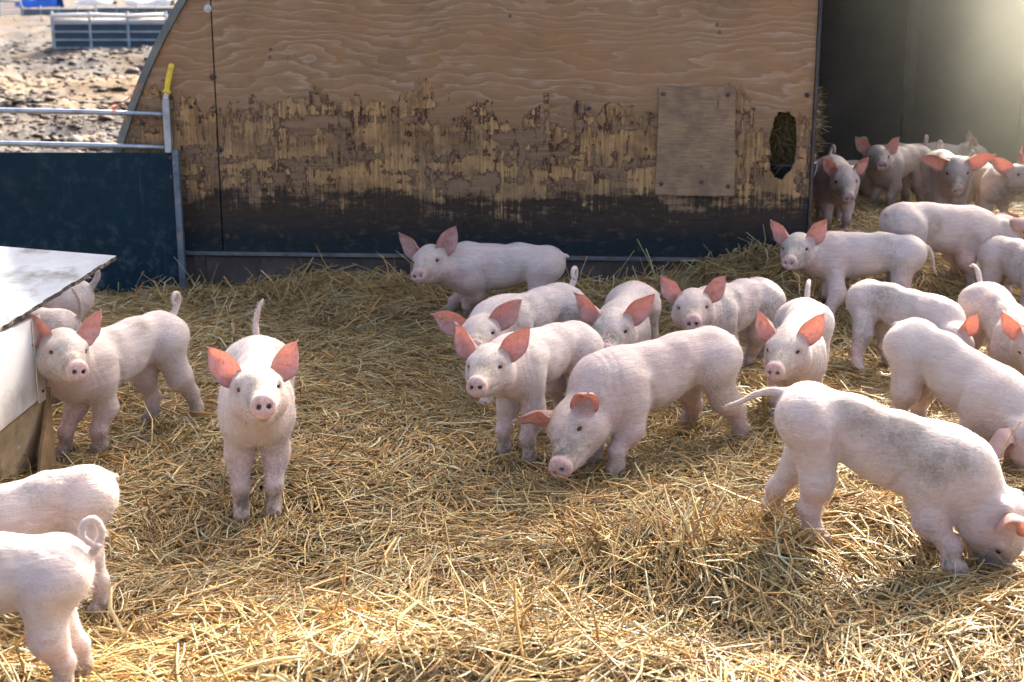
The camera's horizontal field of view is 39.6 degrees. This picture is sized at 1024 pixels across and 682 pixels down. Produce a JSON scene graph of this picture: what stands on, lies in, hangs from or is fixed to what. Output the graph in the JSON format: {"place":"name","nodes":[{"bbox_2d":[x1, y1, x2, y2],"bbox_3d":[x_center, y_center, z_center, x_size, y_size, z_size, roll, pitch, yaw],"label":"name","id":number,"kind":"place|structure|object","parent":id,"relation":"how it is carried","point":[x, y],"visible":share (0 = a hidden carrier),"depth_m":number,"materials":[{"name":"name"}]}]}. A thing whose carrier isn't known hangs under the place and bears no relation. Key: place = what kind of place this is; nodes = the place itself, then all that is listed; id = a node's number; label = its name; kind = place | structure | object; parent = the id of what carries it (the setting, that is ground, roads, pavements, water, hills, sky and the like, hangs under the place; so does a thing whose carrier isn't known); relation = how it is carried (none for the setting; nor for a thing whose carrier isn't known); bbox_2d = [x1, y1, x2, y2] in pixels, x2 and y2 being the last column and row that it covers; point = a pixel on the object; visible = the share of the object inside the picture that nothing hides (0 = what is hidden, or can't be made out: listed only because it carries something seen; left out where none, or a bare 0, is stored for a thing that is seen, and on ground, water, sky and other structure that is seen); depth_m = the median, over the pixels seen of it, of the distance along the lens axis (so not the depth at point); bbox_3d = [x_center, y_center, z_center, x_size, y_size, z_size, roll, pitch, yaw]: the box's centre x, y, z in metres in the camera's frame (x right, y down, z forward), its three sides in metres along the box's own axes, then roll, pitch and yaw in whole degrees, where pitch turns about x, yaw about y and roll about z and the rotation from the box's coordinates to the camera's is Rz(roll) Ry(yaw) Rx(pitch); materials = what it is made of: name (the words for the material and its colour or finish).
{"place":"outdoors","nodes":[
{"label":"outdoors","id":0,"kind":"place"},
{"bbox_2d":[74,0,117,4],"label":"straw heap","id":1,"kind":"object","parent":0,"point":[93,2],"visible":0.98,"depth_m":92.89,"materials":[{"name":"white"}]},
{"bbox_2d":[125,0,174,5],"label":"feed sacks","id":2,"kind":"object","parent":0,"point":[152,2],"visible":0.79,"depth_m":88.07,"materials":[{"name":"white"}]},
{"bbox_2d":[0,0,1022,681],"bbox_3d":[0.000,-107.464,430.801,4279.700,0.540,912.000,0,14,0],"label":"ground","id":3,"kind":"structure","parent":0,"point":[20,28],"depth_m":19.49,"materials":[{"name":"soil"}]},
{"bbox_2d":[0,0,21,16],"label":"hurdle","id":4,"kind":"object","parent":3,"relation":"on","point":[10,1],"visible":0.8,"depth_m":62.64,"materials":[{"name":"metal"}]},
{"bbox_2d":[15,0,63,7],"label":"tarpaulin","id":5,"kind":"object","parent":3,"relation":"on","point":[39,3],"visible":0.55,"depth_m":81.66,"materials":[{"name":"blue plastic"}]},
{"bbox_2d":[21,6,95,15],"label":"hurdle","id":6,"kind":"object","parent":3,"relation":"on","point":[30,12],"visible":0.71,"depth_m":62.76,"materials":[{"name":"metal"}]},
{"bbox_2d":[0,13,152,151],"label":"mud clods","id":7,"kind":"object","parent":3,"relation":"on","point":[99,137],"visible":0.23,"depth_m":16.66,"materials":[{"name":"brown soil"}]},
{"bbox_2d":[50,11,166,49],"bbox_3d":[-8.674,-6.643,30.670,2.501,0.913,0.115,0,14,0],"label":"hurdle","id":8,"kind":"object","parent":3,"relation":"on","point":[135,30],"visible":0.76,"depth_m":30.66,"materials":[{"name":"metal"}]},
{"bbox_2d":[96,5,172,14],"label":"hurdle","id":9,"kind":"object","parent":3,"relation":"on","point":[135,10],"visible":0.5,"depth_m":63.92,"materials":[{"name":"metal"}]},
{"bbox_2d":[0,185,1023,681],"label":"straw bedding","id":10,"kind":"object","parent":3,"relation":"on","point":[554,607],"visible":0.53,"depth_m":3.83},
{"bbox_2d":[0,515,111,681],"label":"piglet","id":11,"kind":"object","parent":10,"relation":"on","point":[46,580],"visible":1,"depth_m":3.00,"materials":[{"name":"pink"}]},
{"bbox_2d":[31,287,84,402],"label":"piglet","id":12,"kind":"object","parent":10,"relation":"on","point":[53,318],"visible":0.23,"depth_m":5.16,"materials":[{"name":"pink"}]},
{"bbox_2d":[0,246,116,482],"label":"feed box","id":13,"kind":"object","parent":10,"relation":"on","point":[32,280],"visible":0.96,"depth_m":4.47,"materials":[{"name":"metal"}]},
{"bbox_2d":[0,464,122,617],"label":"piglet","id":14,"kind":"object","parent":10,"relation":"on","point":[67,500],"visible":0.64,"depth_m":3.48,"materials":[{"name":"pink"}]},
{"bbox_2d":[43,270,101,320],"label":"piglet","id":15,"kind":"object","parent":10,"relation":"on","point":[67,299],"visible":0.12,"depth_m":5.44,"materials":[{"name":"pink"}]},
{"bbox_2d":[0,99,186,294],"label":"yard gate","id":16,"kind":"structure","parent":10,"relation":"on","point":[126,208],"depth_m":6.78,"materials":[{"name":"metal"}]},
{"bbox_2d":[112,83,141,123],"bbox_3d":[-1.801,-1.116,6.674,0.148,0.188,0.036,0,14,0],"label":"twine","id":17,"kind":"object","parent":16,"relation":"attached to","point":[113,108],"visible":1,"depth_m":6.66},
{"bbox_2d":[163,63,173,98],"bbox_3d":[-1.613,-1.194,6.664,0.041,0.214,0.021,12,14,-3],"label":"handle","id":18,"kind":"object","parent":16,"relation":"attached to","point":[168,79],"visible":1,"depth_m":6.65,"materials":[{"name":"plastic"}]},
{"bbox_2d":[20,291,203,458],"bbox_3d":[-1.338,0.106,4.721,0.317,0.542,0.770,4,15,17],"label":"piglet","id":19,"kind":"object","parent":10,"relation":"on","point":[87,364],"visible":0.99,"depth_m":4.68,"materials":[{"name":"pink"}]},
{"bbox_2d":[206,299,298,523],"bbox_3d":[-0.738,0.235,4.131,0.251,0.567,0.831,-2,14,-8],"label":"piglet","id":20,"kind":"object","parent":10,"relation":"on","point":[254,374],"visible":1,"depth_m":4.00,"materials":[{"name":"pink"}]},
{"bbox_2d":[399,226,569,316],"bbox_3d":[-0.125,-0.289,6.278,0.726,0.473,0.371,-4,15,-14],"label":"piglet","id":21,"kind":"object","parent":10,"relation":"on","point":[470,273],"visible":0.89,"depth_m":6.20,"materials":[{"name":"pink"}]},
{"bbox_2d":[431,266,583,405],"bbox_3d":[0.004,0.005,5.243,0.301,0.470,0.844,10,17,34],"label":"piglet","id":22,"kind":"object","parent":10,"relation":"on","point":[490,318],"visible":0.47,"depth_m":5.12,"materials":[{"name":"pink"}]},
{"bbox_2d":[454,319,604,466],"bbox_3d":[0.044,0.144,4.567,0.239,0.484,0.778,10,17,34],"label":"piglet","id":23,"kind":"object","parent":10,"relation":"on","point":[525,369],"visible":0.81,"depth_m":4.49,"materials":[{"name":"pink"}]},
{"bbox_2d":[574,280,661,347],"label":"piglet","id":24,"kind":"object","parent":10,"relation":"on","point":[628,312],"visible":0.54,"depth_m":5.02,"materials":[{"name":"pink"}]},
{"bbox_2d":[511,325,750,478],"bbox_3d":[0.409,0.191,4.524,0.857,0.420,0.344,-12,18,-39],"label":"piglet","id":25,"kind":"object","parent":10,"relation":"on","point":[616,394],"visible":1,"depth_m":4.43,"materials":[{"name":"pink"}]},
{"bbox_2d":[659,275,786,368],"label":"piglet","id":26,"kind":"object","parent":10,"relation":"on","point":[720,302],"visible":0.77,"depth_m":5.34,"materials":[{"name":"pink"}]},
{"bbox_2d":[754,279,836,416],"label":"piglet","id":27,"kind":"object","parent":10,"relation":"on","point":[796,337],"visible":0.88,"depth_m":4.79,"materials":[{"name":"pink"}]},
{"bbox_2d":[813,144,868,228],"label":"piglet","id":28,"kind":"object","parent":10,"relation":"on","point":[836,181],"visible":0.95,"depth_m":7.17,"materials":[{"name":"pink"}]},
{"bbox_2d":[814,154,870,198],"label":"piglet","id":29,"kind":"object","parent":10,"relation":"on","point":[865,185],"visible":0.06,"depth_m":8.74,"materials":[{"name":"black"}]},
{"bbox_2d":[770,218,936,331],"bbox_3d":[1.474,-0.301,6.225,0.716,0.490,0.347,-4,15,-15],"label":"piglet","id":30,"kind":"object","parent":10,"relation":"on","point":[833,260],"visible":0.9,"depth_m":6.16,"materials":[{"name":"pink"}]},
{"bbox_2d":[724,381,1023,577],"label":"piglet","id":31,"kind":"object","parent":10,"relation":"on","point":[942,478],"visible":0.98,"depth_m":3.65,"materials":[{"name":"pink"}]},
{"bbox_2d":[855,134,931,206],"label":"piglet","id":32,"kind":"object","parent":10,"relation":"on","point":[893,167],"visible":0.89,"depth_m":8.29,"materials":[{"name":"pink"}]},
{"bbox_2d":[844,279,978,371],"bbox_3d":[1.528,-0.012,5.536,0.331,0.389,0.634,-13,19,-41],"label":"piglet","id":33,"kind":"object","parent":10,"relation":"on","point":[878,308],"visible":0.69,"depth_m":5.56,"materials":[{"name":"pink"}]},
{"bbox_2d":[861,131,991,192],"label":"piglet","id":34,"kind":"object","parent":10,"relation":"on","point":[967,146],"visible":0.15,"depth_m":9.17,"materials":[{"name":"pink"}]},
{"bbox_2d":[879,316,1023,476],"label":"piglet","id":35,"kind":"object","parent":10,"relation":"on","point":[980,394],"visible":0.9,"depth_m":4.63,"materials":[{"name":"pink"}]},
{"bbox_2d":[879,202,1023,288],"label":"piglet","id":36,"kind":"object","parent":10,"relation":"on","point":[958,236],"visible":0.75,"depth_m":6.34,"materials":[{"name":"pink"}]},
{"bbox_2d":[919,140,995,204],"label":"piglet","id":37,"kind":"object","parent":10,"relation":"on","point":[946,176],"visible":0.81,"depth_m":7.71,"materials":[{"name":"pink"}]},
{"bbox_2d":[956,263,1023,375],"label":"piglet","id":38,"kind":"object","parent":10,"relation":"on","point":[997,309],"visible":0.8,"depth_m":5.38,"materials":[{"name":"pink"}]},
{"bbox_2d":[966,146,1023,212],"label":"piglet","id":39,"kind":"object","parent":10,"relation":"on","point":[999,182],"visible":0.69,"depth_m":7.86,"materials":[{"name":"pink"}]},
{"bbox_2d":[977,235,1023,307],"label":"piglet","id":40,"kind":"object","parent":10,"relation":"on","point":[1000,258],"visible":0.88,"depth_m":6.29,"materials":[{"name":"pink"}]},
{"bbox_2d":[114,0,1023,288],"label":"pig hut","id":41,"kind":"object","parent":3,"relation":"on","point":[608,134],"visible":0.85,"depth_m":6.67,"materials":[{"name":"brown wood"}]},
{"bbox_2d":[770,161,816,178],"bbox_3d":[1.302,-0.640,6.878,0.321,0.466,0.319,0,14,0],"label":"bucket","id":42,"kind":"object","parent":3,"relation":"on","point":[782,171],"visible":0.11,"depth_m":6.69,"materials":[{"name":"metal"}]},
{"bbox_2d":[769,72,831,175],"bbox_3d":[1.293,-1.065,6.735,0.440,0.620,0.398,0,14,0],"label":"hay","id":43,"kind":"object","parent":42,"relation":"in","point":[782,139],"visible":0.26,"depth_m":6.67,"materials":[{"name":"plant"}]}
]}

